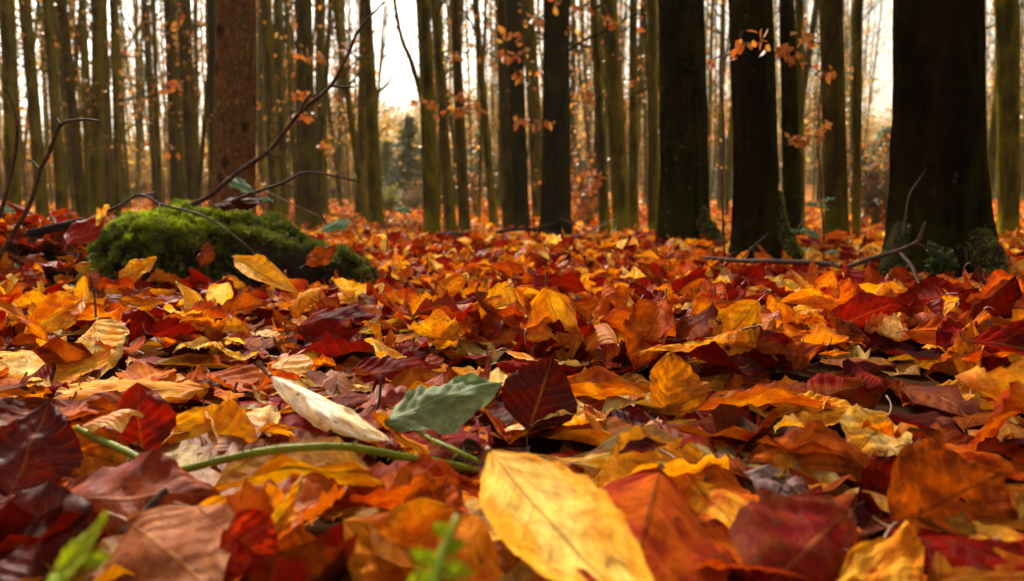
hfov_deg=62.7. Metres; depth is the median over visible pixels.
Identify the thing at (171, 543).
beech leaf
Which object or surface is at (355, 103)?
beech tree
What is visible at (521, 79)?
beech sapling
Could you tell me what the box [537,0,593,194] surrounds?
beech tree
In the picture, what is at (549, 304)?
beech leaf
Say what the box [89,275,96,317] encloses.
dead twig
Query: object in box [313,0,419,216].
beech tree
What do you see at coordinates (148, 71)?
beech tree
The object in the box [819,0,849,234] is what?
beech tree
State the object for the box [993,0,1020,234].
beech tree
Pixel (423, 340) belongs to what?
beech leaf
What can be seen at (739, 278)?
beech leaf
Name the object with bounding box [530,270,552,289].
beech leaf
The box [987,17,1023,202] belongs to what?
beech tree
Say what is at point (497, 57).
beech tree
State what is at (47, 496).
beech leaf
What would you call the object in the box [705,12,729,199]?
beech tree
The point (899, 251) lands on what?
fallen branch
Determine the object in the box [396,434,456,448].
beech leaf
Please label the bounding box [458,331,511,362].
beech leaf
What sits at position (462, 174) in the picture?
beech tree
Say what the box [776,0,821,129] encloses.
beech tree
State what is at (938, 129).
beech tree
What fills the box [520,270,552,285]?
beech leaf
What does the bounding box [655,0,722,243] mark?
beech tree
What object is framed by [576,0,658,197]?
beech tree
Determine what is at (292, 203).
dead twig
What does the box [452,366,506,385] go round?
beech leaf
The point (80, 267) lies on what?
beech leaf
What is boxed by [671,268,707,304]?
beech leaf
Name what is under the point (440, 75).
beech tree
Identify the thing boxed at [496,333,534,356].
beech leaf
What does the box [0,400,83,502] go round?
beech leaf
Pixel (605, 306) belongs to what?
beech leaf
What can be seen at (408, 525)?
beech leaf
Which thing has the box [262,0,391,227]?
beech tree
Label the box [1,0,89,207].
beech tree
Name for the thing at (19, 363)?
beech leaf
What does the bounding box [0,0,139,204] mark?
beech tree
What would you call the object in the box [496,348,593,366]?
beech leaf
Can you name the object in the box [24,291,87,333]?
beech leaf
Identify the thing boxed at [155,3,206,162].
beech tree
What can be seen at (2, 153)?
beech tree
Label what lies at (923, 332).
beech leaf
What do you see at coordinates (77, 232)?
beech leaf
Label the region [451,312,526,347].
beech leaf
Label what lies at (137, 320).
beech leaf
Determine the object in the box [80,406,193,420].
beech leaf
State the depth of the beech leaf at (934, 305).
1.06 m
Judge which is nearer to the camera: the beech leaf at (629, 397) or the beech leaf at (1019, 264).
the beech leaf at (629, 397)
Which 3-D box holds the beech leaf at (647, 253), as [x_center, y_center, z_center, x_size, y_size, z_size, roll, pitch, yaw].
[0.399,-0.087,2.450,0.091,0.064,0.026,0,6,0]
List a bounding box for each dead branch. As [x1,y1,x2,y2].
[191,2,383,206]
[393,0,438,167]
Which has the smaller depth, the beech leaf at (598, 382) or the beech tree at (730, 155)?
the beech leaf at (598, 382)
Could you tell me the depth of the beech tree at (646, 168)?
22.08 m
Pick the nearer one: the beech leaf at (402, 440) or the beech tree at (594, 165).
the beech leaf at (402, 440)
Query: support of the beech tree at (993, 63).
on the ground
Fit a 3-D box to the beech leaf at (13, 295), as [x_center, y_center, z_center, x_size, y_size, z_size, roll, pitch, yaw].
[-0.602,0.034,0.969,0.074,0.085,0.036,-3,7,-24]
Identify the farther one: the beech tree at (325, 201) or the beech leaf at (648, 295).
the beech tree at (325, 201)
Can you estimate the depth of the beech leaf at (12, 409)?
0.65 m
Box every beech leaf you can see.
[0,228,34,247]
[0,243,18,272]
[0,282,23,329]
[0,290,46,340]
[0,350,50,395]
[0,378,42,385]
[0,385,51,398]
[0,392,77,429]
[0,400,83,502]
[0,477,97,580]
[14,290,45,308]
[15,314,29,334]
[17,576,44,580]
[19,264,44,286]
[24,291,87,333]
[26,253,44,267]
[35,238,73,250]
[43,368,95,398]
[44,374,81,398]
[52,347,111,383]
[53,230,66,257]
[54,274,73,282]
[56,376,160,393]
[58,378,225,414]
[60,305,121,329]
[63,214,102,252]
[66,448,220,537]
[69,425,130,475]
[71,261,100,275]
[71,412,111,426]
[74,269,93,302]
[74,298,110,337]
[75,272,104,292]
[75,309,137,328]
[76,318,129,379]
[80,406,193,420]
[89,276,135,292]
[90,204,109,228]
[102,503,233,580]
[103,287,150,311]
[106,382,176,451]
[109,295,166,321]
[118,278,158,290]
[118,361,175,380]
[119,256,156,281]
[121,287,151,296]
[128,298,180,344]
[131,356,164,370]
[143,317,203,342]
[146,268,180,291]
[147,372,190,381]
[150,364,206,381]
[153,299,245,345]
[158,344,228,354]
[166,310,224,351]
[166,399,258,473]
[172,482,309,551]
[173,336,246,356]
[176,281,215,320]
[176,330,236,341]
[179,308,227,340]
[181,268,212,287]
[188,298,232,321]
[191,365,243,398]
[197,240,214,269]
[198,277,239,297]
[200,508,278,577]
[204,364,276,397]
[204,404,280,454]
[206,272,232,305]
[208,349,268,370]
[209,197,275,210]
[222,275,246,288]
[222,342,271,366]
[223,291,270,314]
[223,314,255,335]
[224,472,351,580]
[228,331,254,344]
[232,254,297,292]
[233,382,293,423]
[242,378,332,397]
[250,329,297,336]
[252,308,290,318]
[256,360,390,441]
[259,339,320,372]
[261,334,286,348]
[271,470,303,533]
[273,307,297,340]
[275,291,302,307]
[276,409,375,443]
[284,270,309,291]
[285,303,375,342]
[288,331,374,356]
[290,285,337,320]
[296,372,306,377]
[299,244,335,267]
[302,368,373,393]
[303,453,480,523]
[304,513,344,525]
[306,531,316,540]
[308,293,340,310]
[326,391,370,410]
[329,277,365,303]
[343,498,501,580]
[350,381,373,391]
[351,350,440,393]
[351,429,445,459]
[354,290,377,305]
[354,333,384,341]
[354,381,445,410]
[358,404,388,459]
[361,304,384,313]
[368,312,418,332]
[369,388,406,413]
[374,279,402,294]
[375,286,417,306]
[381,422,492,461]
[384,332,420,343]
[385,288,413,320]
[385,363,447,381]
[388,426,487,454]
[394,337,433,348]
[394,344,429,355]
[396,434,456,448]
[400,474,468,512]
[403,290,440,319]
[406,308,457,341]
[412,293,481,324]
[427,336,465,348]
[435,274,465,297]
[436,471,482,509]
[446,345,492,365]
[446,356,490,379]
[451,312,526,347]
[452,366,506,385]
[455,295,501,345]
[456,260,486,272]
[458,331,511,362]
[459,278,521,302]
[465,499,500,540]
[475,283,494,325]
[476,281,516,308]
[478,320,508,341]
[479,446,653,580]
[480,402,541,443]
[484,262,515,279]
[491,358,582,375]
[491,398,603,431]
[491,425,561,444]
[494,304,529,323]
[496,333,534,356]
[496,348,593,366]
[498,260,525,275]
[501,358,577,445]
[504,286,560,314]
[505,285,539,312]
[516,558,551,580]
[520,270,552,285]
[525,271,582,361]
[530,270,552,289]
[532,295,567,358]
[534,452,610,479]
[547,273,589,293]
[547,315,593,336]
[550,449,599,473]
[568,366,649,399]
[569,358,638,374]
[570,296,616,321]
[577,395,640,414]
[577,463,732,580]
[582,275,615,338]
[582,404,661,433]
[583,323,622,363]
[587,305,675,336]
[594,425,728,488]
[597,341,629,361]
[606,408,659,425]
[609,285,639,307]
[622,288,674,370]
[628,280,654,300]
[630,288,664,302]
[633,250,659,260]
[635,261,660,286]
[636,324,760,360]
[642,336,676,367]
[643,411,750,454]
[644,336,749,368]
[649,352,711,418]
[658,449,759,528]
[662,414,710,423]
[663,286,720,361]
[668,292,697,304]
[670,259,700,275]
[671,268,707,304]
[678,278,715,299]
[683,404,751,419]
[688,508,814,580]
[689,296,736,315]
[693,381,830,410]
[694,408,743,449]
[697,512,736,568]
[701,280,727,302]
[703,465,763,481]
[709,374,730,388]
[712,291,774,355]
[721,373,770,390]
[724,282,743,300]
[724,323,803,369]
[727,574,758,580]
[729,496,857,580]
[732,265,773,288]
[739,464,808,495]
[741,263,785,293]
[744,419,870,488]
[747,338,831,371]
[751,390,868,421]
[756,335,817,371]
[758,390,850,425]
[761,305,783,322]
[762,274,799,290]
[763,323,810,340]
[766,294,809,330]
[774,288,841,309]
[781,271,816,284]
[791,269,812,288]
[793,305,826,320]
[793,326,834,351]
[797,261,822,278]
[798,322,865,346]
[799,314,827,325]
[802,373,889,409]
[812,261,839,321]
[820,277,865,303]
[828,292,905,328]
[828,312,870,344]
[836,263,864,283]
[837,520,923,580]
[840,395,912,455]
[843,479,863,500]
[852,281,906,296]
[856,455,897,511]
[862,261,883,284]
[864,312,910,341]
[870,568,1010,580]
[872,515,1001,571]
[874,281,899,296]
[884,438,1014,537]
[885,375,989,415]
[888,531,1023,570]
[890,265,912,281]
[891,290,929,320]
[897,309,1011,354]
[900,279,958,303]
[903,311,942,327]
[923,276,956,292]
[923,306,993,377]
[924,297,955,315]
[926,374,979,400]
[935,317,987,354]
[942,297,962,315]
[944,436,1023,480]
[950,316,983,395]
[954,360,1023,413]
[955,281,981,306]
[955,300,971,312]
[960,320,1023,355]
[966,279,1023,309]
[967,521,1023,541]
[969,263,986,284]
[970,267,1021,319]
[972,269,1023,293]
[972,381,1018,450]
[977,345,1011,371]
[981,309,1023,363]
[1000,350,1023,365]
[1008,259,1023,273]
[1008,491,1023,533]
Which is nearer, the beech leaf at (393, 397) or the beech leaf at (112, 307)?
the beech leaf at (393, 397)
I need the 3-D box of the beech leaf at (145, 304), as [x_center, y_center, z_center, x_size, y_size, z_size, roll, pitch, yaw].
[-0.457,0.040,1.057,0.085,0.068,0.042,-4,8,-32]
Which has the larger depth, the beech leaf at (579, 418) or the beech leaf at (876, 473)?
the beech leaf at (579, 418)
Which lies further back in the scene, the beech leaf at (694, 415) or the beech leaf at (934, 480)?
the beech leaf at (694, 415)
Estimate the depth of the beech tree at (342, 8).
13.50 m
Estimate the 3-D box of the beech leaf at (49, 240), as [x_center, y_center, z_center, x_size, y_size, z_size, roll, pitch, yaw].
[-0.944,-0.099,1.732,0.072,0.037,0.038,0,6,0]
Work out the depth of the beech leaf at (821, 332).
0.94 m
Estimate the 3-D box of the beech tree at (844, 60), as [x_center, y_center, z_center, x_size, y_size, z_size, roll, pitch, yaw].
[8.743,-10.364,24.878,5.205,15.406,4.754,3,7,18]
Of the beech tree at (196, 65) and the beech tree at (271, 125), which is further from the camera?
the beech tree at (196, 65)
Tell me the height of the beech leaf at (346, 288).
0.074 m
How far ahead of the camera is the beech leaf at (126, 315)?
1.11 m
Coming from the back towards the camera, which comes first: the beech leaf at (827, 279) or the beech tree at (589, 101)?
the beech tree at (589, 101)
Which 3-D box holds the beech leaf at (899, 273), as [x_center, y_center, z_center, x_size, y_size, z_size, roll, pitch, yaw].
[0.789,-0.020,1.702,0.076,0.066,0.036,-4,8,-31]
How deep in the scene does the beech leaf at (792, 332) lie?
0.93 m
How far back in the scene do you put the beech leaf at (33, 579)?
0.39 m
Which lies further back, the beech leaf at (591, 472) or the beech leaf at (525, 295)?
the beech leaf at (525, 295)
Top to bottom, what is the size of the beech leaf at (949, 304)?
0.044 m
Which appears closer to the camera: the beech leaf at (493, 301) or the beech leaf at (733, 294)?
the beech leaf at (493, 301)
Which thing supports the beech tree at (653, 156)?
on the ground
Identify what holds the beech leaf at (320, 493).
on the ground
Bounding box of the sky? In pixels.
[0,0,1023,150]
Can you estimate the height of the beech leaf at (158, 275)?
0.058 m
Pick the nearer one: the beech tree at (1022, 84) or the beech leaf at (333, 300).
the beech leaf at (333, 300)
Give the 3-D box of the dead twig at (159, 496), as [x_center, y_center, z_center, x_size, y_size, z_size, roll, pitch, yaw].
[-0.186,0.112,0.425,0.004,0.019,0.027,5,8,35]
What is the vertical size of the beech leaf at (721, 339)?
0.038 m
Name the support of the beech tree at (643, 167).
on the ground
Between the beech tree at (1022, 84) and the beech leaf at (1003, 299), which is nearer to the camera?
the beech leaf at (1003, 299)
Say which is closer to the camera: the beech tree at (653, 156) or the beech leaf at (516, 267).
the beech leaf at (516, 267)
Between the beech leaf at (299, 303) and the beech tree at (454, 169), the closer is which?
the beech leaf at (299, 303)
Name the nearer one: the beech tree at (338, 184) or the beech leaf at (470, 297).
the beech leaf at (470, 297)
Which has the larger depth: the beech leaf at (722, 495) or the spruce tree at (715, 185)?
the spruce tree at (715, 185)
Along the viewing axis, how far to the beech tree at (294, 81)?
17.74 m
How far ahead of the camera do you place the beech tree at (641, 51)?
16.02 m
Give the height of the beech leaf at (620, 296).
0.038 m
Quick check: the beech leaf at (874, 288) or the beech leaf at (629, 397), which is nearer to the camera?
the beech leaf at (629, 397)
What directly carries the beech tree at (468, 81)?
on the ground
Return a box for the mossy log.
[81,197,381,293]
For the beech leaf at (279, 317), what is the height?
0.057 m
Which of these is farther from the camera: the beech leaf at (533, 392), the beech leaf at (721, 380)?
the beech leaf at (721, 380)
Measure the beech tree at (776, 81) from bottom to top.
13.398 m
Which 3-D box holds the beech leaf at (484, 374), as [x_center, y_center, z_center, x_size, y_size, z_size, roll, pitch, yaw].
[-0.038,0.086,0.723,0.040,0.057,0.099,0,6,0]
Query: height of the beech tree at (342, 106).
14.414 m
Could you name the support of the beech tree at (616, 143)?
on the ground
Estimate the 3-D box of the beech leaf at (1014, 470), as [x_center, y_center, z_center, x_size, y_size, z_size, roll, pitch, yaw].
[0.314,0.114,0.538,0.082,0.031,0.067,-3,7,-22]
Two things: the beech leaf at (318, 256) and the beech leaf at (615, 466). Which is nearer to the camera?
the beech leaf at (615, 466)
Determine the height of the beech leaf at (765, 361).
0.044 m
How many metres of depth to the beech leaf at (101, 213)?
1.56 m
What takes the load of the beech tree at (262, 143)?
on the ground
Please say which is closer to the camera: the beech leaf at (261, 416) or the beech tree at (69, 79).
the beech leaf at (261, 416)
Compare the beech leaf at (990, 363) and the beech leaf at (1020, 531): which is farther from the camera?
the beech leaf at (990, 363)
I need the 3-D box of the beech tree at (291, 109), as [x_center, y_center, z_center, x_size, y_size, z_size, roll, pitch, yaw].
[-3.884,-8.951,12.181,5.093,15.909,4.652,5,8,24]
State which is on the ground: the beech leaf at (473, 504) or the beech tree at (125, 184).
the beech tree at (125, 184)
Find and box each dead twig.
[0,86,18,219]
[0,115,100,259]
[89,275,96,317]
[107,192,255,253]
[119,487,168,535]
[231,171,360,202]
[264,191,321,217]
[303,186,347,223]
[376,375,381,409]
[560,218,616,235]
[692,214,727,249]
[742,232,769,258]
[901,168,926,239]
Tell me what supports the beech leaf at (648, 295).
on the ground
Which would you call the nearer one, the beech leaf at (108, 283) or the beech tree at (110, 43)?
the beech leaf at (108, 283)
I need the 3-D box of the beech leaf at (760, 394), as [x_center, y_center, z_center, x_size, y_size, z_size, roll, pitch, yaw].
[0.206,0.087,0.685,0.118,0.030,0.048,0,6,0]
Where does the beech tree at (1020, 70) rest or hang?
on the ground
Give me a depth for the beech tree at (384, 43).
27.66 m
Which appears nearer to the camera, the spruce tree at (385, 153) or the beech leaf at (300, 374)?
the beech leaf at (300, 374)
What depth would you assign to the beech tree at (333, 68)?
14.38 m
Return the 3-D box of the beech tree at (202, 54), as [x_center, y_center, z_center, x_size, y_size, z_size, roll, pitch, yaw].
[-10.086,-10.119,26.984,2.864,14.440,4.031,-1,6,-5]
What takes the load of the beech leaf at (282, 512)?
on the beech leaf at (296, 535)
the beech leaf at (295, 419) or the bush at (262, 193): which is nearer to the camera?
the beech leaf at (295, 419)
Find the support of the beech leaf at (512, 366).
on the ground
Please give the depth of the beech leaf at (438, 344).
0.96 m
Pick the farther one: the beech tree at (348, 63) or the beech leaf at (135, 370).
the beech tree at (348, 63)
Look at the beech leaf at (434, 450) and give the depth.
0.58 m
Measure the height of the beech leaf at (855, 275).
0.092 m
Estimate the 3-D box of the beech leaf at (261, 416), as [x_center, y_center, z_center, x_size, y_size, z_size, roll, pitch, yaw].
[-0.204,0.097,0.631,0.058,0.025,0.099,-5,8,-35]
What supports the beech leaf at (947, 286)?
on the ground
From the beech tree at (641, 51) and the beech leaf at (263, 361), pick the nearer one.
the beech leaf at (263, 361)
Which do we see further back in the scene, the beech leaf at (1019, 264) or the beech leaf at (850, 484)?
the beech leaf at (1019, 264)
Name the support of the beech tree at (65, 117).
on the ground
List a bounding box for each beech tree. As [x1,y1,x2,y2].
[0,0,75,205]
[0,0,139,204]
[0,0,185,210]
[0,1,42,161]
[0,8,34,149]
[0,9,42,200]
[0,54,22,165]
[1,0,86,217]
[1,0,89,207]
[14,0,48,201]
[14,0,90,209]
[14,2,90,203]
[15,2,80,162]
[15,2,90,200]
[15,5,46,165]
[18,5,89,191]
[19,0,133,217]
[32,1,64,141]
[34,0,133,217]
[46,0,152,220]
[52,0,137,213]
[59,3,90,156]
[61,4,110,168]
[67,0,142,156]
[68,1,107,130]
[71,1,157,167]
[73,0,132,97]
[77,0,136,188]
[87,0,199,205]
[88,0,146,179]
[88,0,167,197]
[89,0,199,208]
[107,0,160,197]
[109,0,158,196]
[109,0,162,207]
[109,0,163,199]
[109,0,210,217]
[120,1,204,160]
[130,0,259,201]
[139,0,205,199]
[148,0,200,206]
[151,0,208,197]
[152,0,261,206]
[152,6,204,139]
[155,1,204,143]
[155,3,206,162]
[160,0,205,195]
[163,0,206,202]
[175,0,214,178]
[176,0,207,203]
[191,0,204,196]
[194,0,211,207]
[201,0,338,215]
[256,0,257,82]
[256,0,292,198]
[256,0,295,210]
[256,0,295,216]
[256,0,312,137]
[256,0,313,150]
[256,0,321,215]
[256,8,289,205]
[258,0,314,210]
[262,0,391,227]
[270,0,361,222]
[272,1,337,207]
[283,0,358,172]
[283,2,312,75]
[286,0,373,185]
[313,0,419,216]
[313,3,355,124]
[314,0,354,198]
[314,0,356,205]
[314,0,357,206]
[314,0,386,220]
[314,0,397,202]
[314,3,352,196]
[315,0,382,157]
[317,0,382,214]
[327,0,389,200]
[328,24,354,136]
[330,0,374,126]
[332,2,389,128]
[342,0,379,159]
[343,0,405,151]
[346,0,357,187]
[361,0,418,226]
[372,0,397,99]
[382,0,474,147]
[404,0,451,155]
[405,0,465,217]
[416,0,499,233]
[429,0,481,160]
[431,0,457,231]
[432,0,494,172]
[433,0,477,205]
[440,0,478,232]
[442,0,496,150]
[442,0,496,197]
[445,0,536,209]
[449,0,496,221]
[459,0,537,225]
[463,0,524,151]
[463,0,537,163]
[464,0,540,163]
[464,1,524,152]
[465,0,497,187]
[465,2,497,148]
[473,0,497,194]
[474,73,526,205]
[476,0,530,226]
[478,22,497,149]
[493,0,593,204]
[496,0,543,228]
[514,0,610,232]
[522,0,589,218]
[523,0,658,236]
[524,0,542,166]
[525,0,583,150]
[526,1,542,136]
[529,5,586,167]
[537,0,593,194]
[542,0,638,156]
[570,0,599,176]
[570,0,603,148]
[570,0,618,190]
[570,0,628,212]
[573,0,630,230]
[576,0,628,173]
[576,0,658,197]
[576,45,592,173]
[579,0,659,159]
[581,2,599,163]
[586,11,640,163]
[593,10,628,191]
[604,10,716,210]
[607,0,628,161]
[607,0,658,156]
[619,0,647,190]
[619,1,659,184]
[622,0,658,158]
[628,0,719,228]
[628,47,658,203]
[639,3,657,204]
[647,0,658,233]
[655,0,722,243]
[705,0,728,204]
[705,0,732,207]
[705,0,778,131]
[705,0,778,212]
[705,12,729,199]
[706,1,730,195]
[707,1,778,208]
[707,4,778,209]
[728,0,804,259]
[773,0,816,189]
[774,7,868,202]
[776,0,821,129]
[776,0,892,213]
[779,0,801,234]
[795,0,805,235]
[804,1,847,200]
[805,0,880,202]
[806,1,870,141]
[817,0,892,156]
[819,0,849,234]
[846,0,890,157]
[851,0,862,234]
[878,0,1009,277]
[984,1,1023,153]
[985,2,1023,199]
[986,0,1023,154]
[986,12,994,192]
[986,19,1023,128]
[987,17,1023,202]
[989,3,1023,96]
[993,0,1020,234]
[1019,0,1023,197]
[1020,0,1023,129]
[1020,40,1023,117]
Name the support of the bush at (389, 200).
on the ground
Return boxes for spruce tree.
[212,0,256,216]
[380,137,399,196]
[382,115,441,203]
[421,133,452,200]
[467,131,493,199]
[575,140,590,198]
[711,135,732,199]
[861,126,890,201]
[988,123,1022,199]
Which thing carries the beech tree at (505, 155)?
on the ground
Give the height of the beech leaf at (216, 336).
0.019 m
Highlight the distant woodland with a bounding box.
[0,0,1023,198]
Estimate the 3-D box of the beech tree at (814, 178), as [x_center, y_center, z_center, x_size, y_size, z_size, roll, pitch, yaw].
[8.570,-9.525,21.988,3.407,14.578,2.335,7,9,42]
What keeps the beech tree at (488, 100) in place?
on the ground
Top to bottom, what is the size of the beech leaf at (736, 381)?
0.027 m
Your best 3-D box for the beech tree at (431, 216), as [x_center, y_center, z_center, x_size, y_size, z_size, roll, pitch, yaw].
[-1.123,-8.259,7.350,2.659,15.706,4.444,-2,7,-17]
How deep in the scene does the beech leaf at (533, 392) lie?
0.63 m
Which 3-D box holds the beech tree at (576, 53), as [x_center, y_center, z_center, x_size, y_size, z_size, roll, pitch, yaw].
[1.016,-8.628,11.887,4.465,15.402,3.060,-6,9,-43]
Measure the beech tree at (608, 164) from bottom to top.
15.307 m
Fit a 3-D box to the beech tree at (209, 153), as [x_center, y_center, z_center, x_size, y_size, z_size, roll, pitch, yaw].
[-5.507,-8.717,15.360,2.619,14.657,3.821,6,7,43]
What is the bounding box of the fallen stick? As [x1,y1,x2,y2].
[26,218,83,237]
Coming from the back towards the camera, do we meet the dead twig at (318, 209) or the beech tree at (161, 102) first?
the beech tree at (161, 102)
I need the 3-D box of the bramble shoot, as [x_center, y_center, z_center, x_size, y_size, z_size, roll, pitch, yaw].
[-0.144,0.092,0.541,0.296,0.050,0.118,-1,7,-10]
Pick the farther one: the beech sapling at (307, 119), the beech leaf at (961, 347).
the beech sapling at (307, 119)
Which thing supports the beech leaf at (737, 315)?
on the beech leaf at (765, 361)
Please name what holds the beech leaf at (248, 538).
on the beech leaf
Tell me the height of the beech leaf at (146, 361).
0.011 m
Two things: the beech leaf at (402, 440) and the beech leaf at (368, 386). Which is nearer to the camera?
the beech leaf at (402, 440)
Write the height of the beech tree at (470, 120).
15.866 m
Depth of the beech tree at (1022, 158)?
17.87 m
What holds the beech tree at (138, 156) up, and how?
on the ground
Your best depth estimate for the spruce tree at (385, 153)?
22.65 m
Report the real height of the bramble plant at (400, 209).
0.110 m
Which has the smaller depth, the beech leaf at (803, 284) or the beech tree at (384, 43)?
the beech leaf at (803, 284)
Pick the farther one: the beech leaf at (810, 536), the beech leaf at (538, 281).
the beech leaf at (538, 281)
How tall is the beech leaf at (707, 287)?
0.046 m
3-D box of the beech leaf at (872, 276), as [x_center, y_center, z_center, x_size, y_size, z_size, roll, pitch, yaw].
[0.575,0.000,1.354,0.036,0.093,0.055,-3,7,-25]
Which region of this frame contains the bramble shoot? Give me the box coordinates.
[74,372,502,472]
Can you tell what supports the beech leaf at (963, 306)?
on the ground
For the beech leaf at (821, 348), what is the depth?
0.96 m
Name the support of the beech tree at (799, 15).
on the ground
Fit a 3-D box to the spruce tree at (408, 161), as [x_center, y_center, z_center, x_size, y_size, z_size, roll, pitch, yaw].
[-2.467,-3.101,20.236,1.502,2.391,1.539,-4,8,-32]
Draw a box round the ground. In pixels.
[5,156,1023,580]
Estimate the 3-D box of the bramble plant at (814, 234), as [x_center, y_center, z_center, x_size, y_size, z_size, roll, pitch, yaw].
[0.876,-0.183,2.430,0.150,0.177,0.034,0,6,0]
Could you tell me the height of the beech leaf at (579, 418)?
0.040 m
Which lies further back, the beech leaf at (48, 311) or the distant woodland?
the distant woodland
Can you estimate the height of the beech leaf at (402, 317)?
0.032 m
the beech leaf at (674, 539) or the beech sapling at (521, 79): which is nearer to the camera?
the beech leaf at (674, 539)
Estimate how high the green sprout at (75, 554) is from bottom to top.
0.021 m
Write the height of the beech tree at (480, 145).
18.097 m
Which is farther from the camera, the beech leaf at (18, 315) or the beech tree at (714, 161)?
the beech tree at (714, 161)
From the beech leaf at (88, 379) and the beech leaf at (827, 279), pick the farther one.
the beech leaf at (827, 279)
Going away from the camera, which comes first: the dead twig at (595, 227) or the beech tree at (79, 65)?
the dead twig at (595, 227)
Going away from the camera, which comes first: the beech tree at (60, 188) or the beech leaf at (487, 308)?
the beech leaf at (487, 308)
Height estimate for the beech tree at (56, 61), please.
16.795 m
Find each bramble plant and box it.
[3,205,15,213]
[227,176,273,208]
[318,218,361,239]
[386,205,412,252]
[790,197,841,253]
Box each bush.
[20,153,83,202]
[130,162,204,202]
[256,163,291,211]
[382,182,401,211]
[387,179,422,209]
[453,150,499,216]
[527,149,610,221]
[571,170,643,225]
[847,134,889,216]
[847,138,889,226]
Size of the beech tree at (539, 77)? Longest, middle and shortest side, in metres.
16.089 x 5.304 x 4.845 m
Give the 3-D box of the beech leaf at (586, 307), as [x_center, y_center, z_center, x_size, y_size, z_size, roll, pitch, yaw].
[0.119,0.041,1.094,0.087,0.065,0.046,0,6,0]
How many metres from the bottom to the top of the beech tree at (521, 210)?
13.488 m
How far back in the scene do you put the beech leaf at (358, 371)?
0.83 m
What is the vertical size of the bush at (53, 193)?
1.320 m
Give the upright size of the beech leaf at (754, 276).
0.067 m
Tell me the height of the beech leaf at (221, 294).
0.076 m
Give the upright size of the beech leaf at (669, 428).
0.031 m
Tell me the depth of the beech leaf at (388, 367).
0.83 m
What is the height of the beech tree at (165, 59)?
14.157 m
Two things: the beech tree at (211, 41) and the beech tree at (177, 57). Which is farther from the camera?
the beech tree at (177, 57)
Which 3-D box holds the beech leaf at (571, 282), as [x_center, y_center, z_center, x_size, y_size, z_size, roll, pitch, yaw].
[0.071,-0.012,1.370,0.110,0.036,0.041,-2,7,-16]
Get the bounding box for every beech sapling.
[158,0,183,203]
[291,4,332,227]
[410,0,487,231]
[497,0,554,232]
[570,0,619,233]
[706,0,770,257]
[775,0,836,243]
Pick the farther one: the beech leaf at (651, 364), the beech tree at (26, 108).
the beech tree at (26, 108)
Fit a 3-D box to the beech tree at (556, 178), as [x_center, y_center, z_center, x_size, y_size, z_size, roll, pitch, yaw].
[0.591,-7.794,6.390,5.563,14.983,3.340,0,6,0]
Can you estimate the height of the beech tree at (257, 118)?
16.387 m
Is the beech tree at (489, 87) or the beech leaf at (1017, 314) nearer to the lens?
the beech leaf at (1017, 314)
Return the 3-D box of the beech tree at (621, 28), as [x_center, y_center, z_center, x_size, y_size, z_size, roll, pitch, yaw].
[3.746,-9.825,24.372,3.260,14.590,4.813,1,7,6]
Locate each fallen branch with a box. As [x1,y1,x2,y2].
[436,214,564,238]
[701,221,951,281]
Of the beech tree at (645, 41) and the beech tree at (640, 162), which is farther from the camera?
the beech tree at (640, 162)
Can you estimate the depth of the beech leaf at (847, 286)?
1.12 m
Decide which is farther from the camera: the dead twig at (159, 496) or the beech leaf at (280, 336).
the beech leaf at (280, 336)
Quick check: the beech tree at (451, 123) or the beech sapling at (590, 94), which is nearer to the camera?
the beech sapling at (590, 94)
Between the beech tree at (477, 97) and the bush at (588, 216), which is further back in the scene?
the beech tree at (477, 97)
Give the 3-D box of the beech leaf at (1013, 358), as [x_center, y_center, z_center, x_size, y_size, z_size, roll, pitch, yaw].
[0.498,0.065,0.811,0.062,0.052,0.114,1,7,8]
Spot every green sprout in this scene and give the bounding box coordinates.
[47,511,111,580]
[407,515,474,580]
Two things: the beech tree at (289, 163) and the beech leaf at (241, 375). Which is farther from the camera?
the beech tree at (289, 163)
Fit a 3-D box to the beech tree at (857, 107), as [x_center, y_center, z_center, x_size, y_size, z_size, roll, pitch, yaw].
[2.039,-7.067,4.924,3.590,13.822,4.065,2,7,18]

